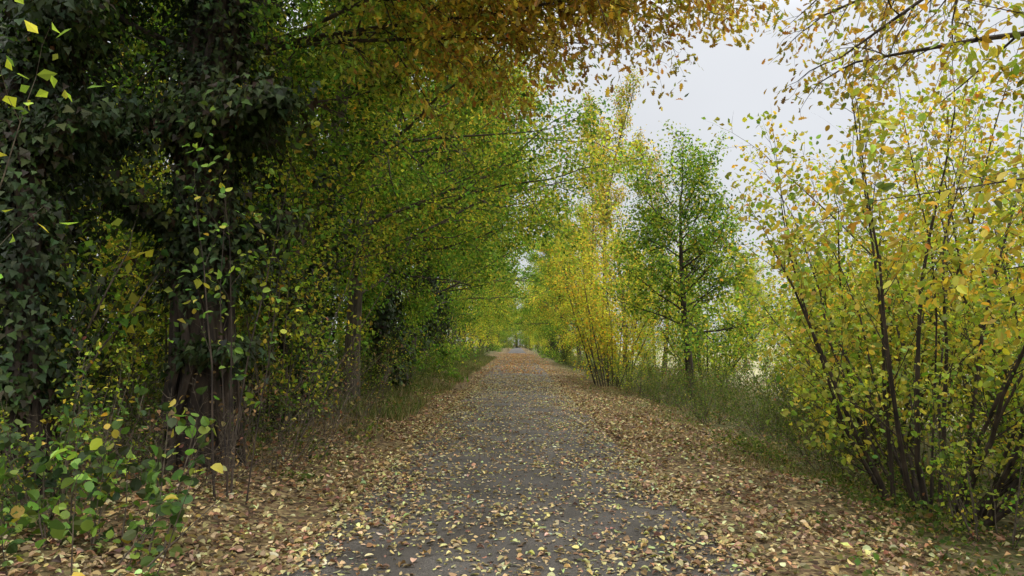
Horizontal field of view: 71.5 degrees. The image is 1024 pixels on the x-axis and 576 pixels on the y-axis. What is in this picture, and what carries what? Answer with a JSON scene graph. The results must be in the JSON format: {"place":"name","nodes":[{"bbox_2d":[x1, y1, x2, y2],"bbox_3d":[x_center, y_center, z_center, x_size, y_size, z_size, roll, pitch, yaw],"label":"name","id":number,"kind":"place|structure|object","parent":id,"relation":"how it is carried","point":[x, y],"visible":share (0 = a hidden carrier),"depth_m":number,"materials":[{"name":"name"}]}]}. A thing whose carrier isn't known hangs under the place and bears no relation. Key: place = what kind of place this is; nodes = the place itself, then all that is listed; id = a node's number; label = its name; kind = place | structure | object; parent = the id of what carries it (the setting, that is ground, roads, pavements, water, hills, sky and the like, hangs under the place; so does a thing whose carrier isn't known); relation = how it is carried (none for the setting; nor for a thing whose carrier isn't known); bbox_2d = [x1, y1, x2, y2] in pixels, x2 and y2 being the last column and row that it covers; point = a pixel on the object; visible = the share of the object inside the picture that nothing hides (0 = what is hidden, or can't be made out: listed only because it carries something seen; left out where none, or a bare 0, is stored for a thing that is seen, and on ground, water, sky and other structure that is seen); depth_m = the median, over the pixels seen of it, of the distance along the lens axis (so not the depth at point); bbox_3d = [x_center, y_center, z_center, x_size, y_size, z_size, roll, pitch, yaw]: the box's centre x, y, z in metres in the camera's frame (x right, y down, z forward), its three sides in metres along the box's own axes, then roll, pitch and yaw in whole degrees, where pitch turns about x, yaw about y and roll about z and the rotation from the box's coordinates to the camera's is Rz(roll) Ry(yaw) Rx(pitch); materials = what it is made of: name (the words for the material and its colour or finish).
{"place":"outdoors","nodes":[
{"label":"outdoors","id":0,"kind":"place"},
{"bbox_2d":[0,345,1023,575],"bbox_3d":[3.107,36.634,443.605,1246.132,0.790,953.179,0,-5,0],"label":"ground","id":1,"kind":"structure","parent":0,"point":[806,569],"depth_m":7.09,"materials":[{"name":"soil"}]},
{"bbox_2d":[0,369,150,530],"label":"hazel bush","id":2,"kind":"object","parent":1,"relation":"on","point":[7,438],"visible":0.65,"depth_m":5.36,"materials":[{"name":"green plant"}]},
{"bbox_2d":[0,0,183,498],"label":"ivy covered tree","id":3,"kind":"object","parent":1,"relation":"on","point":[47,142],"visible":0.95,"depth_m":6.86,"materials":[{"name":"green plant"}]},
{"bbox_2d":[0,0,184,457],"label":"ivy covered tree","id":4,"kind":"object","parent":1,"relation":"on","point":[113,152],"visible":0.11,"depth_m":9.05,"materials":[{"name":"green plant"}]},
{"bbox_2d":[0,386,228,575],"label":"hazel bush","id":5,"kind":"object","parent":1,"relation":"on","point":[58,529],"visible":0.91,"depth_m":5.21,"materials":[{"name":"green plant"}]},
{"bbox_2d":[2,310,313,506],"bbox_3d":[-3.614,1.203,7.154,2.879,1.938,2.862,0,-5,0],"label":"bare scrub","id":6,"kind":"object","parent":1,"relation":"on","point":[207,474],"visible":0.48,"depth_m":6.97,"materials":[{"name":"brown plant"}]},
{"bbox_2d":[68,59,312,421],"bbox_3d":[-7.182,-1.863,13.938,7.922,8.932,6.304,-1,-5,10],"label":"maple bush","id":7,"kind":"object","parent":1,"relation":"on","point":[133,336],"visible":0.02,"depth_m":13.20,"materials":[{"name":"green plant"}]},
{"bbox_2d":[74,22,331,429],"bbox_3d":[-5.352,-0.786,11.438,5.859,6.376,3.824,-4,-6,40],"label":"maple bush","id":8,"kind":"object","parent":1,"relation":"on","point":[147,341],"visible":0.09,"depth_m":10.62,"materials":[{"name":"green plant"}]},
{"bbox_2d":[0,0,433,472],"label":"ivy covered tree","id":9,"kind":"object","parent":1,"relation":"on","point":[251,113],"visible":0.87,"depth_m":8.04,"materials":[{"name":"green plant"}]},
{"bbox_2d":[62,288,374,477],"bbox_3d":[-3.310,1.197,9.051,3.370,2.685,4.211,-2,-5,29],"label":"bare scrub","id":10,"kind":"object","parent":1,"relation":"on","point":[287,418],"visible":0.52,"depth_m":9.10,"materials":[{"name":"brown plant"}]},
{"bbox_2d":[60,0,412,444],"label":"maple bush","id":11,"kind":"object","parent":1,"relation":"on","point":[303,261],"visible":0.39,"depth_m":10.49,"materials":[{"name":"green plant"}]},
{"bbox_2d":[166,79,319,504],"bbox_3d":[-2.684,-0.144,7.145,1.447,4.612,2.064,2,-5,-19],"label":"hazel sapling","id":12,"kind":"object","parent":1,"relation":"on","point":[259,218],"visible":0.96,"depth_m":6.87,"materials":[{"name":"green plant"}]},
{"bbox_2d":[168,0,365,434],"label":"ivy covered tree","id":13,"kind":"object","parent":1,"relation":"on","point":[263,173],"visible":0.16,"depth_m":11.50,"materials":[{"name":"green plant"}]},
{"bbox_2d":[242,308,404,441],"bbox_3d":[-3.674,1.489,12.342,3.540,2.366,4.702,0,-5,0],"label":"bare scrub","id":14,"kind":"object","parent":1,"relation":"on","point":[359,399],"visible":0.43,"depth_m":12.26,"materials":[{"name":"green plant"}]},
{"bbox_2d":[83,0,620,421],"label":"field maple tree","id":15,"kind":"object","parent":1,"relation":"on","point":[340,155],"visible":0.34,"depth_m":13.09,"materials":[{"name":"green plant"}]},
{"bbox_2d":[323,45,562,379],"bbox_3d":[-2.755,-3.690,27.181,9.898,14.813,9.358,0,-5,0],"label":"field maple tree","id":16,"kind":"object","parent":1,"relation":"on","point":[507,240],"visible":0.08,"depth_m":27.23,"materials":[{"name":"green plant"}]},
{"bbox_2d":[288,0,606,394],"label":"ivy covered tree","id":17,"kind":"object","parent":1,"relation":"on","point":[382,310],"visible":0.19,"depth_m":20.71,"materials":[{"name":"green plant"}]},
{"bbox_2d":[243,2,679,401],"bbox_3d":[-1.922,-5.141,17.286,11.525,16.110,10.423,0,-5,0],"label":"field maple tree","id":18,"kind":"object","parent":1,"relation":"on","point":[355,306],"visible":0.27,"depth_m":16.43,"materials":[{"name":"green plant"}]},
{"bbox_2d":[0,0,1022,407],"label":"background woodland","id":19,"kind":"object","parent":1,"relation":"on","point":[540,316],"visible":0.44,"depth_m":55.68,"materials":[{"name":"green plant"}]},
{"bbox_2d":[0,353,1023,575],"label":"fallen leaves","id":20,"kind":"object","parent":1,"relation":"on","point":[723,543],"visible":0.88,"depth_m":7.04,"materials":[{"name":"brown plant"}]},
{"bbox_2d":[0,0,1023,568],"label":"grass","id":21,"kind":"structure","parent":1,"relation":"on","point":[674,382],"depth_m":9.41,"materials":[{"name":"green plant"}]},
{"bbox_2d":[234,0,916,210],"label":"oak tree","id":22,"kind":"object","parent":1,"relation":"on","point":[424,29],"visible":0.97,"depth_m":9.31,"materials":[{"name":"orange plant"}]},
{"bbox_2d":[549,125,611,360],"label":"poplar tree","id":23,"kind":"object","parent":1,"relation":"on","point":[586,218],"visible":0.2,"depth_m":53.93,"materials":[{"name":"yellow plant"}]},
{"bbox_2d":[144,355,1023,575],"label":"grass verge","id":24,"kind":"object","parent":1,"relation":"on","point":[412,408],"depth_m":11.25,"materials":[{"name":"green plant"}]},
{"bbox_2d":[558,62,643,377],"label":"poplar tree","id":25,"kind":"object","parent":1,"relation":"on","point":[622,118],"visible":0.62,"depth_m":42.16,"materials":[{"name":"yellow plant"}]},
{"bbox_2d":[576,86,652,367],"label":"poplar tree","id":26,"kind":"object","parent":1,"relation":"on","point":[589,151],"visible":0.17,"depth_m":47.05,"materials":[{"name":"yellow plant"}]},
{"bbox_2d":[552,201,680,382],"bbox_3d":[5.358,0.182,35.353,6.910,9.016,5.720,0,-5,0],"label":"maple sapling","id":27,"kind":"object","parent":1,"relation":"on","point":[628,332],"visible":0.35,"depth_m":34.79,"materials":[{"name":"yellow plant"}]},
{"bbox_2d":[538,183,699,386],"bbox_3d":[4.231,-0.139,30.226,5.904,8.642,6.114,3,-5,-30],"label":"maple sapling","id":28,"kind":"object","parent":1,"relation":"on","point":[591,323],"visible":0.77,"depth_m":29.79,"materials":[{"name":"yellow plant"}]},
{"bbox_2d":[628,124,703,375],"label":"poplar tree","id":29,"kind":"object","parent":1,"relation":"on","point":[640,143],"visible":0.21,"depth_m":44.01,"materials":[{"name":"yellow plant"}]},
{"bbox_2d":[593,119,794,399],"bbox_3d":[6.474,-0.978,26.009,6.447,10.238,6.463,4,-6,-42],"label":"alder tree","id":30,"kind":"object","parent":1,"relation":"on","point":[700,248],"visible":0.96,"depth_m":25.54,"materials":[{"name":"green plant"}]},
{"bbox_2d":[599,222,810,388],"bbox_3d":[8.226,0.699,30.633,7.273,7.454,8.380,2,-5,-23],"label":"maple sapling","id":31,"kind":"object","parent":1,"relation":"on","point":[736,343],"visible":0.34,"depth_m":31.01,"materials":[{"name":"green plant"}]},
{"bbox_2d":[702,43,1023,478],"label":"hazel bush","id":32,"kind":"object","parent":1,"relation":"on","point":[970,246],"visible":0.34,"depth_m":10.65,"materials":[{"name":"yellow plant"}]},
{"bbox_2d":[754,226,976,425],"bbox_3d":[8.162,0.787,17.521,4.600,5.429,7.406,0,-5,0],"label":"hazel bush","id":33,"kind":"object","parent":1,"relation":"on","point":[806,353],"visible":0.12,"depth_m":17.33,"materials":[{"name":"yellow plant"}]},
{"bbox_2d":[716,0,1023,527],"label":"hazel bush","id":34,"kind":"object","parent":1,"relation":"on","point":[885,370],"visible":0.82,"depth_m":8.33,"materials":[{"name":"yellow plant"}]},
{"bbox_2d":[716,0,1023,466],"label":"hazel bush","id":35,"kind":"object","parent":1,"relation":"on","point":[884,212],"visible":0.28,"depth_m":12.12,"materials":[{"name":"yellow plant"}]},
{"bbox_2d":[759,212,1023,385],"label":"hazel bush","id":36,"kind":"object","parent":1,"relation":"on","point":[844,268],"visible":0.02,"depth_m":21.52,"materials":[{"name":"yellow plant"}]},
{"bbox_2d":[761,0,1023,138],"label":"oak tree","id":37,"kind":"object","parent":1,"relation":"on","point":[887,12],"visible":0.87,"depth_m":8.23,"materials":[{"name":"yellow plant"}]},
{"bbox_2d":[767,0,1023,356],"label":"tree leaves","id":38,"kind":"object","parent":1,"relation":"on","point":[959,284],"visible":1,"depth_m":6.43,"materials":[{"name":"yellow plant"}]},
{"bbox_2d":[802,152,1023,444],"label":"hazel bush","id":39,"kind":"object","parent":1,"relation":"on","point":[863,267],"visible":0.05,"depth_m":14.03,"materials":[{"name":"yellow plant"}]},
{"bbox_2d":[275,347,756,575],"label":"asphalt path","id":40,"kind":"structure","parent":0,"point":[427,563],"depth_m":6.71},
{"bbox_2d":[69,0,1023,345],"label":"sky","id":41,"kind":"structure","parent":0,"point":[733,81],"materials":[{"name":"white"}]}
]}

